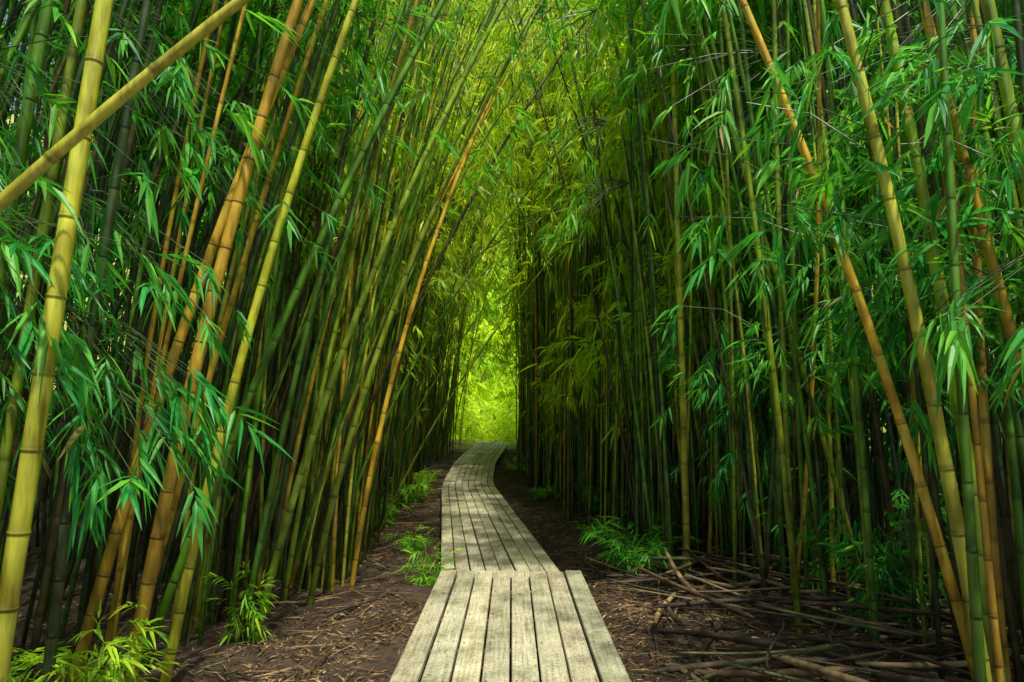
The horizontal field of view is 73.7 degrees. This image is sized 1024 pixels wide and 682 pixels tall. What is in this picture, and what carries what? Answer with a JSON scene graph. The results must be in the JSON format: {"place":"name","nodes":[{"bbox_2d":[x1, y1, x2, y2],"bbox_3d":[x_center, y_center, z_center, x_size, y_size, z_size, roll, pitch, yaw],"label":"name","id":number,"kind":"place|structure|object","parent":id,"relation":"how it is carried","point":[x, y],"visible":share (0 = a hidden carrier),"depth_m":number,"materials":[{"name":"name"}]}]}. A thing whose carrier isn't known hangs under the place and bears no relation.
{"place":"outdoors","nodes":[
{"label":"outdoors","id":0,"kind":"place"},
{"bbox_2d":[3,114,1023,681],"bbox_3d":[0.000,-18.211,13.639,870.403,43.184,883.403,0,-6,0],"label":"ground","id":1,"kind":"structure","parent":0,"point":[389,654],"depth_m":5.38,"materials":[{"name":"soil"}]},
{"bbox_2d":[0,0,54,312],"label":"bamboo culm","id":2,"kind":"object","parent":1,"relation":"on","point":[24,128],"visible":0.72,"depth_m":3.29,"materials":[{"name":"green plant"}]},
{"bbox_2d":[0,0,113,681],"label":"bamboo culm","id":3,"kind":"object","parent":1,"relation":"on","point":[18,532],"visible":0.91,"depth_m":2.49,"materials":[{"name":"green plant"}]},
{"bbox_2d":[8,641,107,681],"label":"bamboo seedling","id":4,"kind":"object","parent":1,"relation":"on","point":[22,667],"visible":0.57,"depth_m":3.26,"materials":[{"name":"green plant"}]},
{"bbox_2d":[10,596,182,681],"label":"bamboo seedling","id":5,"kind":"object","parent":1,"relation":"on","point":[106,675],"visible":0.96,"depth_m":3.34,"materials":[{"name":"green plant"}]},
{"bbox_2d":[42,0,152,681],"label":"bamboo culm","id":6,"kind":"object","parent":1,"relation":"on","point":[54,616],"visible":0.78,"depth_m":3.31,"materials":[{"name":"green plant"}]},
{"bbox_2d":[0,0,250,212],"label":"bamboo culm","id":7,"kind":"object","parent":1,"relation":"on","point":[17,187],"visible":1,"depth_m":2.29,"materials":[{"name":"yellow plant"}]},
{"bbox_2d":[68,0,316,681],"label":"bamboo culm","id":8,"kind":"object","parent":1,"relation":"on","point":[108,558],"visible":0.66,"depth_m":3.91,"materials":[{"name":"plant"}]},
{"bbox_2d":[123,0,302,681],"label":"bamboo culm","id":9,"kind":"object","parent":1,"relation":"on","point":[148,581],"visible":0.73,"depth_m":3.85,"materials":[{"name":"plant"}]},
{"bbox_2d":[204,559,276,645],"bbox_3d":[-1.978,1.948,4.934,0.566,0.761,0.403,0,-6,0],"label":"bamboo seedling","id":10,"kind":"object","parent":1,"relation":"on","point":[248,605],"visible":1,"depth_m":4.93,"materials":[{"name":"green plant"}]},
{"bbox_2d":[160,0,359,681],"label":"bamboo culm","id":11,"kind":"object","parent":1,"relation":"on","point":[184,591],"visible":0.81,"depth_m":4.16,"materials":[{"name":"green plant"}]},
{"bbox_2d":[139,0,446,674],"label":"bamboo culm","id":12,"kind":"object","parent":1,"relation":"on","point":[170,591],"visible":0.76,"depth_m":4.54,"materials":[{"name":"plant"}]},
{"bbox_2d":[342,484,410,528],"bbox_3d":[-2.205,2.825,11.242,1.122,0.984,1.141,0,-6,0],"label":"bamboo seedling","id":13,"kind":"object","parent":1,"relation":"on","point":[391,513],"visible":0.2,"depth_m":11.28,"materials":[{"name":"green plant"}]},
{"bbox_2d":[254,0,507,637],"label":"bamboo culm","id":14,"kind":"object","parent":1,"relation":"on","point":[319,418],"visible":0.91,"depth_m":5.49,"materials":[{"name":"plant"}]},
{"bbox_2d":[382,523,434,550],"bbox_3d":[-1.379,2.748,9.298,0.652,0.471,0.662,-4,-8,32],"label":"bamboo seedling","id":15,"kind":"object","parent":1,"relation":"on","point":[416,543],"visible":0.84,"depth_m":9.28,"materials":[{"name":"green plant"}]},
{"bbox_2d":[389,468,441,503],"bbox_3d":[-2.147,3.237,14.730,1.324,0.979,1.567,5,-8,-36],"label":"bamboo seedling","id":16,"kind":"object","parent":1,"relation":"on","point":[413,496],"visible":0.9,"depth_m":14.54,"materials":[{"name":"green plant"}]},
{"bbox_2d":[306,0,542,605],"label":"bamboo culm","id":17,"kind":"object","parent":1,"relation":"on","point":[330,510],"visible":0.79,"depth_m":6.14,"materials":[{"name":"green plant"}]},
{"bbox_2d":[412,469,441,483],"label":"bamboo seedling","id":18,"kind":"object","parent":1,"relation":"on","point":[414,477],"visible":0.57,"depth_m":18.18,"materials":[{"name":"green plant"}]},
{"bbox_2d":[393,534,463,587],"bbox_3d":[-0.883,2.362,7.072,0.666,0.624,0.688,-2,-7,20],"label":"bamboo seedling","id":19,"kind":"object","parent":1,"relation":"on","point":[434,577],"visible":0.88,"depth_m":7.04,"materials":[{"name":"green plant"}]},
{"bbox_2d":[349,0,538,589],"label":"bamboo culm","id":20,"kind":"object","parent":1,"relation":"on","point":[381,425],"visible":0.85,"depth_m":7.09,"materials":[{"name":"plant"}]},
{"bbox_2d":[235,152,662,534],"bbox_3d":[-0.003,-0.201,9.080,7.248,6.243,0.032,0,-6,0],"label":"bamboo culm","id":21,"kind":"object","parent":1,"relation":"on","point":[277,437],"visible":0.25,"depth_m":9.18,"materials":[{"name":"green plant"}]},
{"bbox_2d":[336,31,667,542],"bbox_3d":[0.702,-1.330,8.403,5.884,8.456,0.038,0,-6,0],"label":"bamboo culm","id":22,"kind":"object","parent":1,"relation":"on","point":[428,339],"visible":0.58,"depth_m":8.28,"materials":[{"name":"green plant"}]},
{"bbox_2d":[373,167,634,546],"bbox_3d":[1.419,-1.133,10.193,6.976,8.560,0.034,0,-6,0],"label":"bamboo culm","id":23,"kind":"object","parent":1,"relation":"on","point":[425,439],"visible":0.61,"depth_m":9.97,"materials":[{"name":"green plant"}]},
{"bbox_2d":[389,441,630,681],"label":"wooden boardwalk","id":24,"kind":"structure","parent":1,"relation":"on","point":[490,540],"depth_m":4.86,"materials":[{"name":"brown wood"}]},
{"bbox_2d":[0,0,1023,681],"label":"bamboo grove","id":25,"kind":"object","parent":1,"relation":"on","point":[650,460],"visible":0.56,"depth_m":6.43,"materials":[{"name":"green plant"}]},
{"bbox_2d":[0,0,1023,593],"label":"bamboo","id":26,"kind":"object","parent":25,"relation":"attached to","point":[482,408],"depth_m":4.98,"materials":[{"name":"green plant"}]},
{"bbox_2d":[11,446,1012,681],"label":"leaf litter","id":27,"kind":"object","parent":1,"relation":"on","point":[229,650],"visible":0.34,"depth_m":5.17,"materials":[{"name":"brown plant"}]},
{"bbox_2d":[501,453,525,470],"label":"bamboo seedling","id":28,"kind":"object","parent":1,"relation":"on","point":[515,458],"visible":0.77,"depth_m":19.25,"materials":[{"name":"green plant"}]},
{"bbox_2d":[12,467,1023,681],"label":"fallen bamboo stalks","id":29,"kind":"object","parent":1,"relation":"on","point":[807,666],"visible":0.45,"depth_m":4.62,"materials":[{"name":"brown wood"}]},
{"bbox_2d":[19,484,1023,681],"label":"fallen twigs","id":30,"kind":"object","parent":1,"relation":"on","point":[546,534],"depth_m":5.09,"materials":[{"name":"brown wood"}]},
{"bbox_2d":[446,69,632,511],"bbox_3d":[0.232,-1.342,12.229,3.859,9.058,0.038,0,-6,0],"label":"bamboo culm","id":31,"kind":"object","parent":1,"relation":"on","point":[554,283],"visible":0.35,"depth_m":12.21,"materials":[{"name":"green plant"}]},
{"bbox_2d":[527,481,558,499],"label":"bamboo seedling","id":32,"kind":"object","parent":1,"relation":"on","point":[543,495],"visible":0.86,"depth_m":14.10,"materials":[{"name":"green plant"}]},
{"bbox_2d":[569,518,611,540],"bbox_3d":[1.198,2.836,9.956,0.701,0.488,0.624,4,-7,-30],"label":"bamboo seedling","id":33,"kind":"object","parent":1,"relation":"on","point":[583,529],"visible":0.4,"depth_m":9.92,"materials":[{"name":"green plant"}]},
{"bbox_2d":[577,515,704,583],"bbox_3d":[1.325,2.324,7.280,1.426,0.923,1.236,-5,-8,37],"label":"bamboo seedling","id":34,"kind":"object","parent":1,"relation":"on","point":[623,545],"visible":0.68,"depth_m":7.30,"materials":[{"name":"green plant"}]},
{"bbox_2d":[670,7,691,585],"bbox_3d":[1.720,-1.753,7.143,0.078,8.798,0.076,0,-6,0],"label":"bamboo culm","id":35,"kind":"object","parent":1,"relation":"on","point":[684,453],"visible":0.85,"depth_m":6.91,"materials":[{"name":"green plant"}]},
{"bbox_2d":[689,0,864,594],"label":"bamboo culm","id":36,"kind":"object","parent":1,"relation":"on","point":[833,475],"visible":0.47,"depth_m":5.59,"materials":[{"name":"plant"}]},
{"bbox_2d":[819,0,880,655],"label":"bamboo culm","id":37,"kind":"object","parent":1,"relation":"on","point":[865,504],"visible":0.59,"depth_m":4.44,"materials":[{"name":"green plant"}]},
{"bbox_2d":[738,0,973,681],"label":"bamboo culm","id":38,"kind":"object","parent":1,"relation":"on","point":[954,597],"visible":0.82,"depth_m":3.47,"materials":[{"name":"plant"}]},
{"bbox_2d":[782,472,962,633],"bbox_3d":[2.641,1.550,4.936,1.169,1.223,1.185,6,-9,-44],"label":"bamboo seedling","id":39,"kind":"object","parent":1,"relation":"on","point":[860,570],"visible":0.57,"depth_m":4.79,"materials":[{"name":"green plant"}]},
{"bbox_2d":[834,0,992,681],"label":"bamboo culm","id":40,"kind":"object","parent":1,"relation":"on","point":[946,468],"visible":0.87,"depth_m":3.01,"materials":[{"name":"green plant"}]},
{"bbox_2d":[878,0,1005,681],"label":"bamboo culm","id":41,"kind":"object","parent":1,"relation":"on","point":[923,197],"visible":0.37,"depth_m":3.35,"materials":[{"name":"green plant"}]},
{"bbox_2d":[937,0,987,681],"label":"bamboo culm","id":42,"kind":"object","parent":1,"relation":"on","point":[976,618],"visible":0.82,"depth_m":2.76,"materials":[{"name":"green plant"}]},
{"bbox_2d":[936,10,1003,681],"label":"bamboo culm","id":43,"kind":"object","parent":1,"relation":"on","point":[992,604],"visible":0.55,"depth_m":3.07,"materials":[{"name":"green plant"}]},
{"bbox_2d":[916,0,1023,488],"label":"bamboo culm","id":44,"kind":"object","parent":1,"relation":"on","point":[1019,436],"visible":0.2,"depth_m":3.96,"materials":[{"name":"green plant"}]},
{"bbox_2d":[917,0,1023,399],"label":"bamboo culm","id":45,"kind":"object","parent":1,"relation":"on","point":[1001,296],"visible":0.51,"depth_m":3.27,"materials":[{"name":"green plant"}]},
{"bbox_2d":[947,0,1023,322],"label":"bamboo culm","id":46,"kind":"object","parent":1,"relation":"on","point":[960,41],"visible":0.31,"depth_m":3.70,"materials":[{"name":"green plant"}]},
{"bbox_2d":[981,0,1023,213],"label":"bamboo culm","id":47,"kind":"object","parent":1,"relation":"on","point":[1006,90],"visible":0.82,"depth_m":3.03,"materials":[{"name":"green plant"}]}
]}

